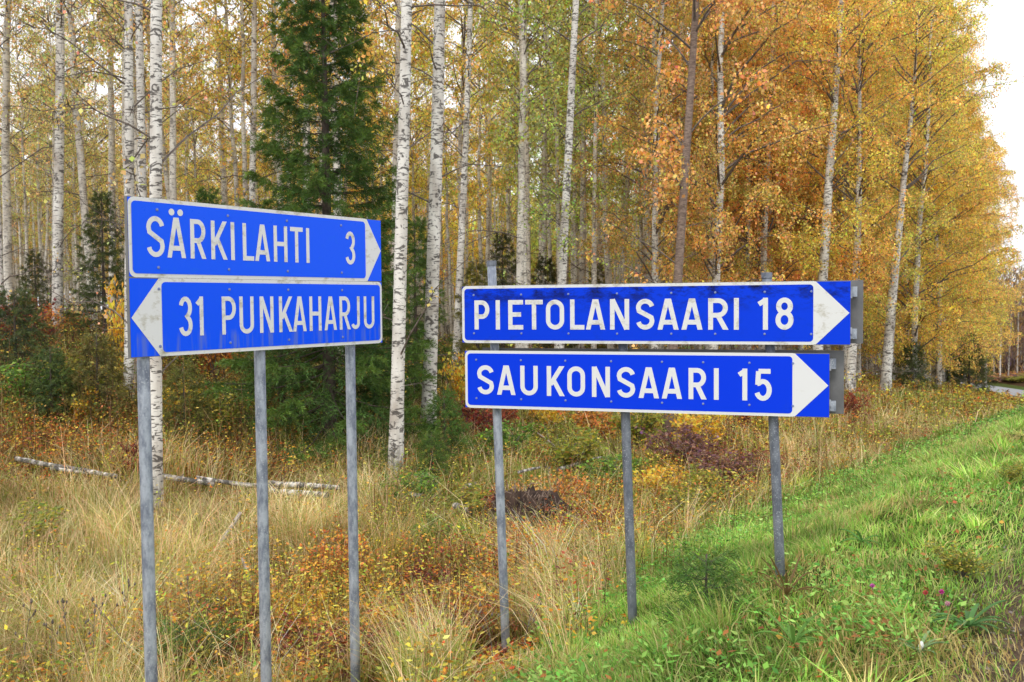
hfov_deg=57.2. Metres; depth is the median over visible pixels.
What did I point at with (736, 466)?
bush
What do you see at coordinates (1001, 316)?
birch tree
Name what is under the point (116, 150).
birch tree
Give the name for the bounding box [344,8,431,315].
birch tree
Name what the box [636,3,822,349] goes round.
birch tree
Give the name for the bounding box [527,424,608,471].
bush
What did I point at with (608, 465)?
bush
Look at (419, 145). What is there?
birch tree
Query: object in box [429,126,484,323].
birch tree
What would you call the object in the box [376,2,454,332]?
birch tree
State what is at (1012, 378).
bush
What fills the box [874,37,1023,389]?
birch tree
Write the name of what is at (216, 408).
bush
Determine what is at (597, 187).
birch tree
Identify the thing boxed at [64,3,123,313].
birch tree
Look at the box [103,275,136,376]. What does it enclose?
bush
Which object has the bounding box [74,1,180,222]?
birch tree
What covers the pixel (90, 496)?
meadow grass
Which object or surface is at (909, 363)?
spruce tree
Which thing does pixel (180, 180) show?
birch tree
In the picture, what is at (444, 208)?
birch tree
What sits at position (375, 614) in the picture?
bush
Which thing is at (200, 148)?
birch tree
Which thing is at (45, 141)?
birch tree
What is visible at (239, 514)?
wooden stake
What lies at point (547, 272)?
spruce tree
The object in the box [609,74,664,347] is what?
birch tree
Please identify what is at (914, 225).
birch tree
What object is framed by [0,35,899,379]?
distant trunks
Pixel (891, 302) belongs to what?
birch tree
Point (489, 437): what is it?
bush
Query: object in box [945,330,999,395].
spruce tree
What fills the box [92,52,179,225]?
birch tree
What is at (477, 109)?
birch tree
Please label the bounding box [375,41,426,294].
birch tree
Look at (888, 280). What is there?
birch tree
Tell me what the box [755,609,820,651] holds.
leafy herb
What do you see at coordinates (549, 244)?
birch tree
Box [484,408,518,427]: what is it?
bush
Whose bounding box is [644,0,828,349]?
birch tree
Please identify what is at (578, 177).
birch tree
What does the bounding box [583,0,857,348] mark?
birch tree
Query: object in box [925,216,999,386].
birch tree
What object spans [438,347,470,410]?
bush
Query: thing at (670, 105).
birch tree
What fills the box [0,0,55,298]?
birch tree
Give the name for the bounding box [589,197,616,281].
birch tree
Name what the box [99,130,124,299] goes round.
birch tree
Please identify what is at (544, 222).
birch tree
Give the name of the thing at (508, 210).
birch tree
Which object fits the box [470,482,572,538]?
uprooted root plate
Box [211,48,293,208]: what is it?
birch tree
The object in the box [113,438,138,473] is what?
bush
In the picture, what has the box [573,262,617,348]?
spruce tree
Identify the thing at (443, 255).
birch tree
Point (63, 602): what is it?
dried weed
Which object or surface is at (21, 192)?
birch tree
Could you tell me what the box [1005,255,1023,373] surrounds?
birch tree
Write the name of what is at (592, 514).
bush
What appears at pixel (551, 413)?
bush
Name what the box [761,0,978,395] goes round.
birch tree
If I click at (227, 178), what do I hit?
birch tree
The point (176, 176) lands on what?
birch tree
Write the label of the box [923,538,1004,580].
bush
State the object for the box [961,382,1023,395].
road
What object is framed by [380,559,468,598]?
bush
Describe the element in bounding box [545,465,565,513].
dried weed
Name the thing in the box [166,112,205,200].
birch tree
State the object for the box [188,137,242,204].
birch tree
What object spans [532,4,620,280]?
birch tree
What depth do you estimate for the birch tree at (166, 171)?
31.70 m
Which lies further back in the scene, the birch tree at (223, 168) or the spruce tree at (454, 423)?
the birch tree at (223, 168)
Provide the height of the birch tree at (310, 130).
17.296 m
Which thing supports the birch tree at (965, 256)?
on the ground at (1010, 675)
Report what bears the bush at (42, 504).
on the ground at (1010, 675)
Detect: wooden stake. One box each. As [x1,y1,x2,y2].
[212,512,241,553]
[241,557,254,589]
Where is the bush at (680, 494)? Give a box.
[663,476,722,523]
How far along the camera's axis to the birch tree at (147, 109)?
33.33 m
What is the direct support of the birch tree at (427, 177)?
on the ground at (1010, 675)
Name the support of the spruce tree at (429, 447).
on the ground at (1010, 675)
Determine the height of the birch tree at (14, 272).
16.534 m
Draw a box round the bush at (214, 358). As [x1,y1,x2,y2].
[191,278,243,393]
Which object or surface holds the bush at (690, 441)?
on the ground at (1010, 675)
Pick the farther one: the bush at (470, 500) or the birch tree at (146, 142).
the birch tree at (146, 142)
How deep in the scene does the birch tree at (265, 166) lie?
37.41 m
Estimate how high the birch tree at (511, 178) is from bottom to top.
24.836 m
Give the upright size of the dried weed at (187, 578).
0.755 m
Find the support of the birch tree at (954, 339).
on the ground at (1010, 675)
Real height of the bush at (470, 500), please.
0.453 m
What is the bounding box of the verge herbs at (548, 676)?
[460,418,1023,681]
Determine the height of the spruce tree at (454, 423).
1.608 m
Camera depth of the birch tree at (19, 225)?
48.07 m
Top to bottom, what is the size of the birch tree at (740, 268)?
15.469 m
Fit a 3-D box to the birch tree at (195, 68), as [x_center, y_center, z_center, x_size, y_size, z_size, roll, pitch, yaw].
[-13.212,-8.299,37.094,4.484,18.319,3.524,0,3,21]
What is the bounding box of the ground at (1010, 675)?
[0,305,1023,681]
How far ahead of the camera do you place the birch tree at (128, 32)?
16.68 m
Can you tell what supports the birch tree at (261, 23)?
on the ground at (1010, 675)
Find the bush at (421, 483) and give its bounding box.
[377,467,443,504]
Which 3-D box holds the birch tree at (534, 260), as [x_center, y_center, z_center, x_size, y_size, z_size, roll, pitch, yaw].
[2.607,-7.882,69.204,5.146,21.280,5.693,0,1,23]
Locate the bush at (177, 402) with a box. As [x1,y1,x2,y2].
[162,378,201,427]
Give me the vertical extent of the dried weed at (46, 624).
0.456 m
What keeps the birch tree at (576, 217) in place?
on the ground at (1010, 675)
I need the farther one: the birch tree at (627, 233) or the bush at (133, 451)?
the birch tree at (627, 233)
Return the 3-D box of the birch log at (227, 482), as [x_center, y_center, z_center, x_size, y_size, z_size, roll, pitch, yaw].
[-3.514,1.837,12.086,1.076,0.071,0.095,11,-1,-19]
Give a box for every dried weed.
[14,598,36,681]
[43,619,60,666]
[57,598,67,659]
[85,604,96,672]
[91,593,132,667]
[121,578,135,645]
[180,575,198,640]
[208,596,226,641]
[439,604,461,630]
[475,602,499,659]
[513,596,541,652]
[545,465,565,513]
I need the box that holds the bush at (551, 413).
[528,409,568,428]
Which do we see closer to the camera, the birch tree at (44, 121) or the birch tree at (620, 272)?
the birch tree at (44, 121)
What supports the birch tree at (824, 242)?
on the ground at (1010, 675)
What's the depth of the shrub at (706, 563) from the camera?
5.15 m
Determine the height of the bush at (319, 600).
0.433 m
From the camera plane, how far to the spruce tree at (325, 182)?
14.73 m
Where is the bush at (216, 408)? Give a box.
[190,385,254,434]
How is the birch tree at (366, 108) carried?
on the ground at (1010, 675)
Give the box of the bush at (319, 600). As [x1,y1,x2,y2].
[239,583,334,635]
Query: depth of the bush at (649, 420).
16.78 m
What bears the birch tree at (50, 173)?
on the ground at (1010, 675)
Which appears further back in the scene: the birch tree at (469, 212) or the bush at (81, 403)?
the birch tree at (469, 212)
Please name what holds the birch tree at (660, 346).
on the ground at (1010, 675)
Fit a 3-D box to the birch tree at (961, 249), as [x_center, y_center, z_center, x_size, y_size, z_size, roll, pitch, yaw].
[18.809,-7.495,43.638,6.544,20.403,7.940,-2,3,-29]
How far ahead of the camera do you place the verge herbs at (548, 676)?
4.71 m
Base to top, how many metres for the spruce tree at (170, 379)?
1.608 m
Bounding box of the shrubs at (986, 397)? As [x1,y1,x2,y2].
[0,293,1023,681]
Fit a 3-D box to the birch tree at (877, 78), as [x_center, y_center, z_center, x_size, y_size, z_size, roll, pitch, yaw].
[12.394,-6.326,37.810,6.596,16.856,6.877,0,3,19]
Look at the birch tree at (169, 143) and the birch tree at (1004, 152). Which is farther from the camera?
the birch tree at (1004, 152)
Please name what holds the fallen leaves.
on the ground at (1010, 675)
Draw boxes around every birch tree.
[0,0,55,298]
[0,0,55,315]
[0,0,89,302]
[0,0,114,341]
[0,0,246,402]
[0,3,13,62]
[0,15,112,317]
[0,26,31,222]
[0,68,49,294]
[0,75,78,298]
[0,88,32,265]
[0,95,43,266]
[0,105,44,288]
[1,0,148,327]
[1,12,85,305]
[10,0,93,281]
[10,0,101,306]
[10,113,68,252]
[12,185,44,308]
[18,0,297,520]
[18,124,70,290]
[24,32,121,309]
[28,86,98,258]
[28,100,71,322]
[31,0,257,331]
[34,113,92,305]
[41,0,180,217]
[41,77,101,298]
[44,14,121,311]
[44,142,100,301]
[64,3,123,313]
[65,0,149,324]
[65,93,123,297]
[66,107,123,267]
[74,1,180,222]
[85,1,169,247]
[89,0,190,232]
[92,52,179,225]
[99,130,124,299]
[101,0,204,199]
[109,0,229,222]
[114,25,194,200]
[115,60,189,194]
[115,134,148,238]
[134,6,200,199]
[144,0,238,201]
[146,78,196,198]
[147,18,219,202]
[147,165,192,200]
[148,121,184,198]
[162,0,269,204]
[163,51,231,202]
[165,0,303,207]
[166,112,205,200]
[169,109,229,199]
[177,6,259,205]
[178,106,235,202]
[181,77,240,201]
[183,0,279,205]
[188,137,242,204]
[201,0,276,206]
[206,53,284,206]
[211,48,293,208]
[212,154,248,195]
[214,0,302,209]
[220,0,338,204]
[225,130,268,192]
[233,31,302,206]
[237,0,314,203]
[239,0,400,366]
[256,92,297,208]
[257,0,332,358]
[258,61,319,205]
[259,0,354,180]
[270,1,345,165]
[271,34,316,195]
[276,0,368,213]
[308,0,459,329]
[314,0,394,215]
[321,0,539,437]
[322,0,539,478]
[327,0,430,281]
[328,0,411,217]
[340,88,379,216]
[342,5,394,211]
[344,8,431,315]
[351,0,455,332]
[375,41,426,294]
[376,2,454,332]
[382,9,475,331]
[387,48,450,336]
[391,0,520,375]
[392,105,430,314]
[407,132,429,293]
[407,145,453,322]
[411,0,517,351]
[411,12,478,341]
[413,97,469,341]
[421,0,581,347]
[427,1,514,285]
[428,0,517,270]
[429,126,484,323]
[442,107,485,283]
[442,141,482,293]
[445,0,531,280]
[451,101,513,263]
[452,0,578,347]
[453,0,591,347]
[454,75,516,277]
[459,2,559,281]
[469,39,537,281]
[470,34,543,284]
[478,0,603,347]
[478,6,578,284]
[481,120,538,284]
[484,0,617,346]
[495,138,540,280]
[497,0,643,347]
[503,23,598,346]
[509,0,621,347]
[517,0,614,345]
[528,11,609,343]
[529,64,563,277]
[529,93,571,284]
[530,0,662,348]
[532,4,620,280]
[534,1,640,347]
[537,0,650,348]
[543,0,625,283]
[551,0,779,348]
[558,106,609,278]
[562,26,629,283]
[563,0,779,448]
[566,2,674,345]
[571,68,623,263]
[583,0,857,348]
[585,0,678,348]
[586,131,635,283]
[587,0,706,348]
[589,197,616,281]
[592,7,663,347]
[594,4,672,348]
[601,0,798,348]
[608,20,672,346]
[608,83,660,346]
[608,109,639,346]
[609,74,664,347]
[613,0,803,348]
[626,0,711,282]
[630,0,714,348]
[632,0,736,348]
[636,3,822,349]
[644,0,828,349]
[646,4,714,348]
[648,0,878,349]
[683,0,855,349]
[703,1,794,349]
[715,0,855,349]
[738,5,899,349]
[746,0,927,385]
[750,0,881,349]
[753,0,949,381]
[753,3,884,349]
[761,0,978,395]
[770,0,939,383]
[775,1,943,349]
[783,0,938,349]
[794,0,1023,395]
[833,20,980,381]
[838,0,946,376]
[841,0,1021,390]
[855,1,1015,384]
[862,30,1000,381]
[864,273,884,375]
[870,320,878,373]
[871,41,1012,384]
[874,0,1023,382]
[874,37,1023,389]
[876,32,1020,383]
[895,3,1015,384]
[898,84,1013,382]
[900,112,1004,332]
[921,120,1022,386]
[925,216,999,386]
[932,116,1013,370]
[950,141,1023,387]
[962,102,1022,389]
[971,146,1023,393]
[972,153,1013,382]
[986,259,1017,380]
[992,238,1013,372]
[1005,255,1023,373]
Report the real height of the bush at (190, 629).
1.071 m
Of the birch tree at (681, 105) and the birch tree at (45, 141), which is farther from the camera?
the birch tree at (45, 141)
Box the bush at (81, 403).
[56,388,100,433]
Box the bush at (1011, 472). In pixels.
[994,461,1023,480]
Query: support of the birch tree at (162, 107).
on the ground at (1010, 675)
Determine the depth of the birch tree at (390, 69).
38.81 m
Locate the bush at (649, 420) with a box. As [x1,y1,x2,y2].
[606,412,670,453]
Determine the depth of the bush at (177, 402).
14.94 m
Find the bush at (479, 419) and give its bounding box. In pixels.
[448,397,492,439]
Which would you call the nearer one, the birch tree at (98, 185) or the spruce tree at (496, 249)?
the spruce tree at (496, 249)
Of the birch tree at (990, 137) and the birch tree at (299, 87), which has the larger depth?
the birch tree at (990, 137)
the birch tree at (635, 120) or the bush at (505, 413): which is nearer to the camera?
the bush at (505, 413)
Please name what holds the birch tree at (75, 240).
on the ground at (1010, 675)
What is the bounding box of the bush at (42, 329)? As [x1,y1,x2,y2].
[0,291,65,356]
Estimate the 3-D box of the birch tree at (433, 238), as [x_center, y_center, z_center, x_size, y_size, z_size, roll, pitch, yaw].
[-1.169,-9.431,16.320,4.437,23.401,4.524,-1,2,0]
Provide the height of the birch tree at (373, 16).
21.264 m
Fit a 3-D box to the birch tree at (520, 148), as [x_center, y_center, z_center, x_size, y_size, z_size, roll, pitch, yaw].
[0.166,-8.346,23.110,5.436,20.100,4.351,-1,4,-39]
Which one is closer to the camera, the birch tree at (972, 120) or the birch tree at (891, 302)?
the birch tree at (891, 302)
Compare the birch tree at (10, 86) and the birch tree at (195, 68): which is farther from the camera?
the birch tree at (10, 86)
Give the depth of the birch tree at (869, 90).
32.20 m
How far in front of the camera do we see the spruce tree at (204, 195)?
19.72 m
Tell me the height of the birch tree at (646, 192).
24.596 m
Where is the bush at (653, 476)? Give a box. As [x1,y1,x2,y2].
[621,462,688,496]
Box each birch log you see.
[15,456,117,477]
[50,467,85,473]
[163,474,214,485]
[196,476,280,488]
[268,480,339,489]
[269,486,328,497]
[411,491,423,498]
[452,501,473,513]
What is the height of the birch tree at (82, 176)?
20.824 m
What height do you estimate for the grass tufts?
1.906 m
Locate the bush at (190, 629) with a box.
[117,593,257,681]
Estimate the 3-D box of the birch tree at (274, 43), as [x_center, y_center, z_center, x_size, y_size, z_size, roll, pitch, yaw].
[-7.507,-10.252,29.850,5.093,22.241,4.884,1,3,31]
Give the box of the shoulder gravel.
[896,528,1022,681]
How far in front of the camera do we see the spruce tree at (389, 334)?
16.33 m
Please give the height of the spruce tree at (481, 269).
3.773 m
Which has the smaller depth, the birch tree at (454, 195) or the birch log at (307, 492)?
the birch log at (307, 492)
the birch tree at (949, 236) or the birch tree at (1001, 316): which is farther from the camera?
the birch tree at (1001, 316)
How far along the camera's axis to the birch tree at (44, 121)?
33.84 m
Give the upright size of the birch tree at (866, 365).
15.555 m
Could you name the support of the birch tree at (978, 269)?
on the ground at (1010, 675)
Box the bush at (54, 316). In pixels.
[22,296,86,345]
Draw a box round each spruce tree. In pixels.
[0,281,63,410]
[6,342,83,439]
[11,247,65,328]
[50,327,137,436]
[59,189,124,355]
[162,358,227,451]
[166,183,248,381]
[194,0,442,472]
[205,198,345,421]
[316,232,442,444]
[379,215,459,406]
[406,428,460,494]
[409,385,481,478]
[440,256,500,385]
[483,230,535,347]
[531,252,579,347]
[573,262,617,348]
[892,339,937,392]
[931,341,974,387]
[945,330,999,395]
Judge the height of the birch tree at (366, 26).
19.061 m
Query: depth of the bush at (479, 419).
16.98 m
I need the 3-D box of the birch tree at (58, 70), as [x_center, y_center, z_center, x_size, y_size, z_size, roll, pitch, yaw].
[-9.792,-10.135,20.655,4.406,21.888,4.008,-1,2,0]
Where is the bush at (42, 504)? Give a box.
[0,497,70,545]
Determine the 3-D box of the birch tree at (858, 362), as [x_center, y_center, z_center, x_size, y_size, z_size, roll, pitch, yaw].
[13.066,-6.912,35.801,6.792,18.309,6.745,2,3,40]
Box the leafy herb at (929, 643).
[893,630,948,654]
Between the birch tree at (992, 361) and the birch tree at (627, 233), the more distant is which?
the birch tree at (992, 361)
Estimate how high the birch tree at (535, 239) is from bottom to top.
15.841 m
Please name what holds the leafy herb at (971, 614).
on the ground at (1010, 675)
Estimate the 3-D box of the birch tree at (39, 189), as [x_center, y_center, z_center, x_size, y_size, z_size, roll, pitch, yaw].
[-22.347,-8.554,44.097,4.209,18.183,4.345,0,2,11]
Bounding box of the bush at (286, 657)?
[240,644,323,677]
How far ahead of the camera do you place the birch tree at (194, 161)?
35.59 m
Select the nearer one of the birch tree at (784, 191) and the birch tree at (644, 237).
the birch tree at (784, 191)
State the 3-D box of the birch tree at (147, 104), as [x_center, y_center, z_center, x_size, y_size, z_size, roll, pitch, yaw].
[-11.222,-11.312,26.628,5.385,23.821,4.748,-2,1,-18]
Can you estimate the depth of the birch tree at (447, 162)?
37.35 m
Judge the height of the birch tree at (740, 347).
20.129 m
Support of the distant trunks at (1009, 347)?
on the ground at (1010, 675)
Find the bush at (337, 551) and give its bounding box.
[299,527,372,582]
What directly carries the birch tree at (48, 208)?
on the ground at (1010, 675)
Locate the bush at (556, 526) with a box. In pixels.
[506,521,568,554]
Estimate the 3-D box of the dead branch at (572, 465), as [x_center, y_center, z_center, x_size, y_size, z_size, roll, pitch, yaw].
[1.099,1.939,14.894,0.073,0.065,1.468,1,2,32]
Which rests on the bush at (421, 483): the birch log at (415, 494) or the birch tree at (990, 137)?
the birch log at (415, 494)
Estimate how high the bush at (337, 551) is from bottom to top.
0.646 m
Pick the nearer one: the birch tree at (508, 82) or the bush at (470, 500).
the bush at (470, 500)
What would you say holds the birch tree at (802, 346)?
on the ground at (1010, 675)
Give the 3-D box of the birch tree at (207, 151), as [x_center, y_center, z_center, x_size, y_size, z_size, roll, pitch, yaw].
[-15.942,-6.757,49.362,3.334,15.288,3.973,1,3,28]
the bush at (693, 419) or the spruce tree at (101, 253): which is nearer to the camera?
the bush at (693, 419)
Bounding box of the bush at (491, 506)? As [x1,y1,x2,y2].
[468,489,495,521]
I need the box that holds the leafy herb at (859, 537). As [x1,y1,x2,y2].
[838,529,881,547]
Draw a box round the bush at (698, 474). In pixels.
[683,460,757,506]
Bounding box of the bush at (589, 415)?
[543,410,620,442]
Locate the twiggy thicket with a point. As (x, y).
(1021, 341)
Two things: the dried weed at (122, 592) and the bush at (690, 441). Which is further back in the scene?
the bush at (690, 441)
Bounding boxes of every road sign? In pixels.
[124,196,381,681]
[462,260,862,649]
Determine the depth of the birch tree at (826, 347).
35.53 m
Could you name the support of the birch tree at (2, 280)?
on the ground at (1010, 675)
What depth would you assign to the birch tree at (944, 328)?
35.67 m
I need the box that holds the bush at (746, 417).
[734,415,757,427]
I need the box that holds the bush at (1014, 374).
[1004,372,1023,379]
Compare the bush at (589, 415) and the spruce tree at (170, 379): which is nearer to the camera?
the spruce tree at (170, 379)
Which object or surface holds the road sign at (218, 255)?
on the ground at (1010, 675)
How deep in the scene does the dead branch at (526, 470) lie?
13.40 m
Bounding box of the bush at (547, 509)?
[545,503,588,526]
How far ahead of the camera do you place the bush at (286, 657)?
6.65 m
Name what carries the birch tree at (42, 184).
on the ground at (1010, 675)
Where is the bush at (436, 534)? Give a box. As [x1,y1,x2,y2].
[397,513,473,546]
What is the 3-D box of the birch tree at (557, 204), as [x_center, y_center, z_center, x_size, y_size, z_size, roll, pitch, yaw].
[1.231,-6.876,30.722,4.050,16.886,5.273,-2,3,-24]
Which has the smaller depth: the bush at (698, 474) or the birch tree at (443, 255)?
the bush at (698, 474)
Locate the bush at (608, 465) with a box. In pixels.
[576,453,649,486]
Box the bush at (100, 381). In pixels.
[36,355,114,400]
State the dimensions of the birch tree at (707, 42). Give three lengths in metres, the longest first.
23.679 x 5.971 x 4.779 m
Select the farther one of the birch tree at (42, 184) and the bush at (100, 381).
the birch tree at (42, 184)
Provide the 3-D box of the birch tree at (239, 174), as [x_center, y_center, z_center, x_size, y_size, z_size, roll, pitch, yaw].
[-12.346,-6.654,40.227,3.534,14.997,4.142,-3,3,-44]
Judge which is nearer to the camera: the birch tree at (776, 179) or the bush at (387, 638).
the bush at (387, 638)
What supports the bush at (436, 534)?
on the ground at (1010, 675)
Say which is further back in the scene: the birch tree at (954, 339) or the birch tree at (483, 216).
the birch tree at (483, 216)
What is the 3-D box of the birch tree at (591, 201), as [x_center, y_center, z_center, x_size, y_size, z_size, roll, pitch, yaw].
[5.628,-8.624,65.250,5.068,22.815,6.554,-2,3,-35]
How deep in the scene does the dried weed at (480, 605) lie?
6.14 m
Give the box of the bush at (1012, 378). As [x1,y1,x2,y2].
[994,374,1023,381]
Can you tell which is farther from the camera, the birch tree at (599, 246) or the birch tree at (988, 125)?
the birch tree at (988, 125)
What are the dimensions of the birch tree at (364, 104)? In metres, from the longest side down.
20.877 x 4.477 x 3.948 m
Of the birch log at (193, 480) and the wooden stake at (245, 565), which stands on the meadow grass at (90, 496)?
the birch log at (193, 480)
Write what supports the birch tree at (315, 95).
on the ground at (1010, 675)
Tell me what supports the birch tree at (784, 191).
on the ground at (1010, 675)
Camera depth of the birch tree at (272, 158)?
45.66 m
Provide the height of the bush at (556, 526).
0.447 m
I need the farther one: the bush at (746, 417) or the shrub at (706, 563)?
the bush at (746, 417)
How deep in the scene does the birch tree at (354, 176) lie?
49.33 m
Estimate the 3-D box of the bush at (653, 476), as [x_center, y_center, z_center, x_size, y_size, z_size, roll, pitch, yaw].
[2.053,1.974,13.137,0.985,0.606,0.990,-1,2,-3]
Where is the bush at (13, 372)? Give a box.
[0,358,76,416]
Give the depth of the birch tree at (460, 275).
23.70 m
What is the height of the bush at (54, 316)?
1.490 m
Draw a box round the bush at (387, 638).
[342,618,422,665]
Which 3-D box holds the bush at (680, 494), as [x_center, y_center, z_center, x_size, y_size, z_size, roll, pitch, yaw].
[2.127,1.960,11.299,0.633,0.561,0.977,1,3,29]
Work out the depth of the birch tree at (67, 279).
56.81 m
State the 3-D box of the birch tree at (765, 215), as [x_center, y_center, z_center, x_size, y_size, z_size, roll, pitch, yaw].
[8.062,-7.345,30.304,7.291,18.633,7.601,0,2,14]
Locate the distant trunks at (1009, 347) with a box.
[984,272,1023,374]
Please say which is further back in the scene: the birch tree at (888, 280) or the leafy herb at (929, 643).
the birch tree at (888, 280)
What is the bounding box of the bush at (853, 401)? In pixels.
[844,388,873,414]
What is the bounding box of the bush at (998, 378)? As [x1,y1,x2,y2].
[982,374,1016,381]
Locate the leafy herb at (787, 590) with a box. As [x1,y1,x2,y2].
[758,554,822,595]
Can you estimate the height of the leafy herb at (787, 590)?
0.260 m
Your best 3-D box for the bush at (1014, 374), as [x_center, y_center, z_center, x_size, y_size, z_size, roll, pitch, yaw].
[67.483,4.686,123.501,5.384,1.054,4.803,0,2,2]
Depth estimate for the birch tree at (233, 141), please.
31.29 m
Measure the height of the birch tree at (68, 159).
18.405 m
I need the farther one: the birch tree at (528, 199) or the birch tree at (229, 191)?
the birch tree at (229, 191)
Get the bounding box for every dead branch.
[517,466,539,473]
[557,456,601,470]
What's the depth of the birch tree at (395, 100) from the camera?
24.11 m
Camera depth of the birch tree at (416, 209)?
48.24 m
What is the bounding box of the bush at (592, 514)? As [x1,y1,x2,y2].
[572,508,621,527]
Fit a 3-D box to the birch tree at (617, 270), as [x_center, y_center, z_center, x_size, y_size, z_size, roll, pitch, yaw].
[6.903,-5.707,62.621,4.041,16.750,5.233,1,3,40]
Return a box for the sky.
[0,0,1023,308]
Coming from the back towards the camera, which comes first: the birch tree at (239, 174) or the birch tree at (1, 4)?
the birch tree at (239, 174)
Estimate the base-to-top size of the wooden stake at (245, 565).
0.377 m
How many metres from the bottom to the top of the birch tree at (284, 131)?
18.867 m
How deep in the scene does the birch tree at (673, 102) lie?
31.78 m
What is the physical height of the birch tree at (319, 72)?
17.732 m
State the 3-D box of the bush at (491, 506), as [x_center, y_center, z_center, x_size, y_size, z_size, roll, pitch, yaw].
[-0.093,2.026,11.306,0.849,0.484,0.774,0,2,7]
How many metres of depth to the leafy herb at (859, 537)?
6.33 m
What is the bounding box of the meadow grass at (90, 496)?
[0,324,1022,681]
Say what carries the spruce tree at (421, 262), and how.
on the ground at (1010, 675)
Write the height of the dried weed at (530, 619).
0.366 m
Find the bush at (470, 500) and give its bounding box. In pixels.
[417,480,495,515]
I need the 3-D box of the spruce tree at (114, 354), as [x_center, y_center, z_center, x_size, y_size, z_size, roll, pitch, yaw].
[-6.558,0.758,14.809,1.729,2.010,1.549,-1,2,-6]
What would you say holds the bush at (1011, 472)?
on the ground at (1010, 675)
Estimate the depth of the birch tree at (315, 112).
39.87 m
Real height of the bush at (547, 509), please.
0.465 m
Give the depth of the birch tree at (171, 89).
23.19 m
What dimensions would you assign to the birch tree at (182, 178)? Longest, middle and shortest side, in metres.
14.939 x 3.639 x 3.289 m
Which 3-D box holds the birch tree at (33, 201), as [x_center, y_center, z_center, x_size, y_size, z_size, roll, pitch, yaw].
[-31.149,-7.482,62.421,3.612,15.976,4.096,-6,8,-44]
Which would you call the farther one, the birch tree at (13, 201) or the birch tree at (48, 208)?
the birch tree at (13, 201)
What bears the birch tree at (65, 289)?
on the ground at (1010, 675)
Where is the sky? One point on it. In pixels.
(1004, 42)
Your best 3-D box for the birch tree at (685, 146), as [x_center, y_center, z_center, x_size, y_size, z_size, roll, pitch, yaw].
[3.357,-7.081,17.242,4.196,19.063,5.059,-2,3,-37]
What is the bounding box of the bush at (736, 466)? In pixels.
[680,444,760,487]
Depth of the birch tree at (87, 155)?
36.34 m
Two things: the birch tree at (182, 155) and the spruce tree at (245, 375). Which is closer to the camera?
the spruce tree at (245, 375)
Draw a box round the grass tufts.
[0,403,1023,681]
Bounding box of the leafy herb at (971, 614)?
[931,600,1011,633]
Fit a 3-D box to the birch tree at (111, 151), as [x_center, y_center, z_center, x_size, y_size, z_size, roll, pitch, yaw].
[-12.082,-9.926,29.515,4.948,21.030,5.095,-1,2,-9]
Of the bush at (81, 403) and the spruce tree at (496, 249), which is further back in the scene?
the spruce tree at (496, 249)
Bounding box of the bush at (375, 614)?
[328,598,451,632]
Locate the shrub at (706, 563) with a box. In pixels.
[647,534,760,627]
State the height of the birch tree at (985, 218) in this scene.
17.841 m
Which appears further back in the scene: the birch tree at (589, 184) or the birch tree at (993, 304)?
the birch tree at (589, 184)
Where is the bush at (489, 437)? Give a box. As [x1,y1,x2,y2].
[467,419,546,462]
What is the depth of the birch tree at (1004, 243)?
132.16 m
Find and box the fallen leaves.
[475,443,1021,676]
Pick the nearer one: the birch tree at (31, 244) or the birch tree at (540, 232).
the birch tree at (540, 232)
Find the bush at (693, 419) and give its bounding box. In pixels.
[657,413,726,449]
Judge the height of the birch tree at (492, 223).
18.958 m
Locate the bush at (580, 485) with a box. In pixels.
[529,466,610,505]
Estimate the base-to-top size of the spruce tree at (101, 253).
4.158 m
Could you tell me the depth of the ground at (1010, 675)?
5.54 m
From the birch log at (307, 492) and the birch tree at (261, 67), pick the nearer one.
the birch log at (307, 492)
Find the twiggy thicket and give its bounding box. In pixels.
[977,266,1023,373]
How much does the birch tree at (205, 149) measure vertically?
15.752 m
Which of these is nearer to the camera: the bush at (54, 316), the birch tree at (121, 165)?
the bush at (54, 316)
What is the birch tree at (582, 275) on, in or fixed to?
on the ground at (1010, 675)
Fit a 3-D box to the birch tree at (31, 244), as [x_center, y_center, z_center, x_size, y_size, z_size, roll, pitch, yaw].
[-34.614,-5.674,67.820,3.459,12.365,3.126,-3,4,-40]
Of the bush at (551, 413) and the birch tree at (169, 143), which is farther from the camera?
the birch tree at (169, 143)
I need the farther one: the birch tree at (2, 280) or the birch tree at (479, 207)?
the birch tree at (479, 207)
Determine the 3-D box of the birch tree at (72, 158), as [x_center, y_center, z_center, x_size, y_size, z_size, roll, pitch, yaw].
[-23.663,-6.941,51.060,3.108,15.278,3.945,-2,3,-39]
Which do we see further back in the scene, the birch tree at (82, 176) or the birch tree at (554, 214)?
the birch tree at (554, 214)
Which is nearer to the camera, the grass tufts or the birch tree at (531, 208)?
the grass tufts
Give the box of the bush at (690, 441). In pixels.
[635,420,725,469]
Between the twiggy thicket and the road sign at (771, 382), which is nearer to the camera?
the road sign at (771, 382)
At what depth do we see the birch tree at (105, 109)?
49.39 m
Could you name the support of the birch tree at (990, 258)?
on the ground at (1010, 675)
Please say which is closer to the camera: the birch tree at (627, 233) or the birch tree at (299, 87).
the birch tree at (299, 87)
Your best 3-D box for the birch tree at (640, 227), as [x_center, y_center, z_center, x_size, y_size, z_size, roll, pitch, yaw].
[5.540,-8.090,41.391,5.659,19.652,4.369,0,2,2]
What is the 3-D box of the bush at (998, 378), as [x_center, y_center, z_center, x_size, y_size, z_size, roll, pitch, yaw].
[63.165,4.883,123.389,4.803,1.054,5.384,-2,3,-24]

